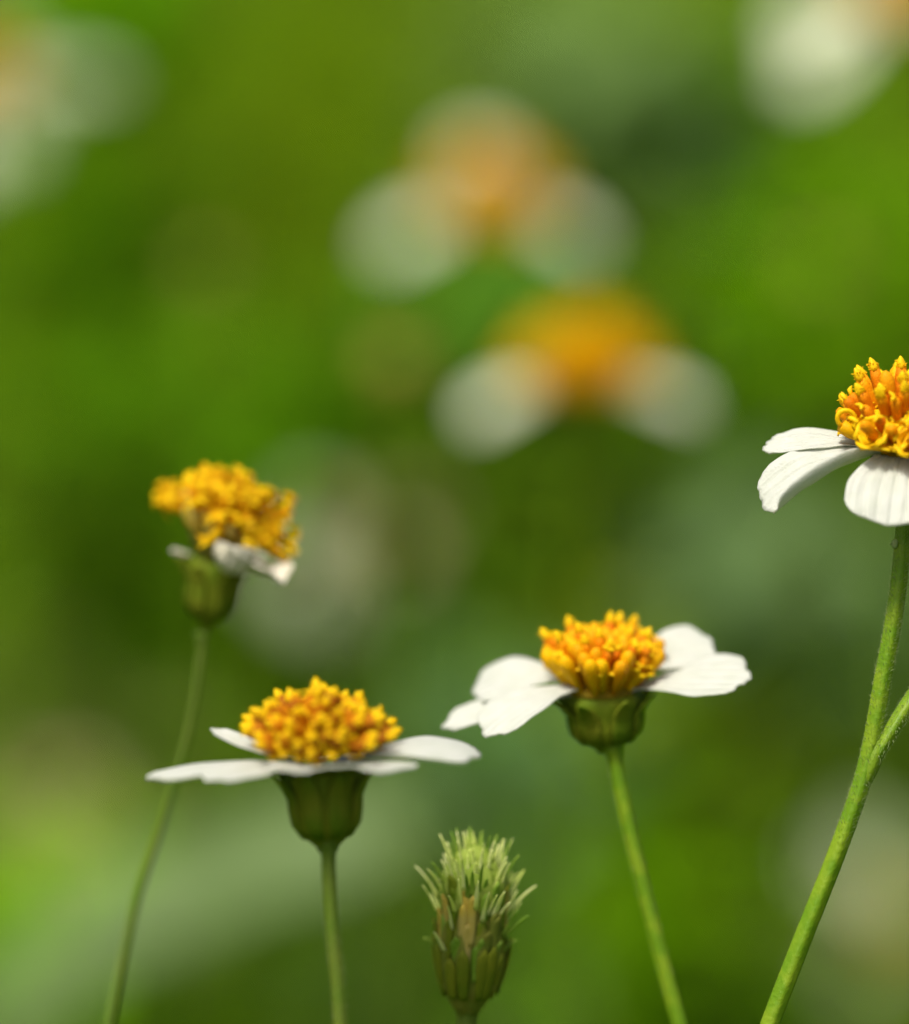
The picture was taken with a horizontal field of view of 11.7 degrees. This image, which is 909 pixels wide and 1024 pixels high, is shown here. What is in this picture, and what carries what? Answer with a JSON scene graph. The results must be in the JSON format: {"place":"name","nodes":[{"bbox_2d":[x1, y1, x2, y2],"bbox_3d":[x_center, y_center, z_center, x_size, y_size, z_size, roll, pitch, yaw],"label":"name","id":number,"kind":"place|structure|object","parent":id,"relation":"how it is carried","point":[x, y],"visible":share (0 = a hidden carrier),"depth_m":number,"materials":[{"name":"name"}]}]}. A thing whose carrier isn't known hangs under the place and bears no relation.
{"place":"outdoors","nodes":[
{"label":"outdoors","id":0,"kind":"place"},
{"bbox_2d":[0,0,908,1023],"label":"ground","id":1,"kind":"structure","parent":0,"point":[268,912],"depth_m":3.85,"materials":[{"name":"green plant"}]},
{"bbox_2d":[0,774,110,1023],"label":"daisy","id":2,"kind":"object","parent":1,"relation":"on","point":[49,802],"visible":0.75,"depth_m":1.50,"materials":[{"name":"green plant"}]},
{"bbox_2d":[0,34,117,1023],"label":"daisy","id":3,"kind":"object","parent":1,"relation":"on","point":[17,145],"visible":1,"depth_m":1.06,"materials":[{"name":"green"}]},
{"bbox_2d":[105,462,299,1023],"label":"withered daisy","id":4,"kind":"object","parent":1,"relation":"on","point":[230,523],"visible":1,"depth_m":0.53,"materials":[{"name":"yellow plant"}]},
{"bbox_2d":[190,253,250,1023],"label":"flower bud","id":5,"kind":"object","parent":1,"relation":"on","point":[205,271],"visible":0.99,"depth_m":1.04,"materials":[{"name":"green plant"}]},
{"bbox_2d":[0,790,444,1023],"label":"broad leaf","id":6,"kind":"object","parent":1,"relation":"on","point":[195,883],"visible":0.81,"depth_m":1.06,"materials":[{"name":"green plant"}]},
{"bbox_2d":[146,677,480,1023],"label":"daisy","id":7,"kind":"object","parent":1,"relation":"on","point":[318,725],"visible":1,"depth_m":0.48,"materials":[{"name":"plant"}]},
{"bbox_2d":[265,494,371,1023],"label":"daisy","id":8,"kind":"object","parent":1,"relation":"on","point":[316,594],"visible":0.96,"depth_m":1.40,"materials":[{"name":"green plant"}]},
{"bbox_2d":[362,497,431,1023],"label":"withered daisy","id":9,"kind":"object","parent":1,"relation":"on","point":[378,521],"visible":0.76,"depth_m":1.39,"materials":[{"name":"green plant"}]},
{"bbox_2d":[370,344,425,1023],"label":"flower bud","id":10,"kind":"object","parent":1,"relation":"on","point":[394,373],"visible":1,"depth_m":0.89,"materials":[{"name":"green plant"}]},
{"bbox_2d":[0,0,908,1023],"bbox_3d":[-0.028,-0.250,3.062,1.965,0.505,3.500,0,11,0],"label":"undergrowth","id":11,"kind":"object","parent":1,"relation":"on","point":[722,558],"visible":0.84,"depth_m":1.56,"materials":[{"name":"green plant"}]},
{"bbox_2d":[415,826,536,1023],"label":"spiky bud","id":12,"kind":"object","parent":1,"relation":"on","point":[472,945],"visible":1,"depth_m":0.51,"materials":[{"name":"green plant"}]},
{"bbox_2d":[380,136,595,1023],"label":"daisy","id":13,"kind":"object","parent":1,"relation":"on","point":[486,188],"visible":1,"depth_m":1.00,"materials":[{"name":"orange"}]},
{"bbox_2d":[467,302,698,1023],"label":"daisy","id":14,"kind":"object","parent":1,"relation":"on","point":[585,364],"visible":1,"depth_m":0.84,"materials":[{"name":"orange"}]},
{"bbox_2d":[442,611,750,1023],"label":"daisy","id":15,"kind":"object","parent":1,"relation":"on","point":[601,673],"visible":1,"depth_m":0.51,"materials":[{"name":"white plant"}]},
{"bbox_2d":[801,248,841,1023],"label":"flower bud","id":16,"kind":"object","parent":1,"relation":"on","point":[821,273],"visible":0.98,"depth_m":1.22,"materials":[{"name":"green plant"}]},
{"bbox_2d":[757,356,908,1023],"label":"daisy","id":17,"kind":"object","parent":1,"relation":"on","point":[872,414],"visible":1,"depth_m":0.50,"materials":[{"name":"white"}]},
{"bbox_2d":[780,0,908,1023],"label":"daisy","id":18,"kind":"object","parent":1,"relation":"on","point":[830,33],"visible":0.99,"depth_m":0.98,"materials":[{"name":"white"}]},
{"bbox_2d":[820,822,900,1023],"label":"daisy","id":19,"kind":"object","parent":1,"relation":"on","point":[869,851],"visible":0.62,"depth_m":1.30,"materials":[{"name":"white"}]}
]}

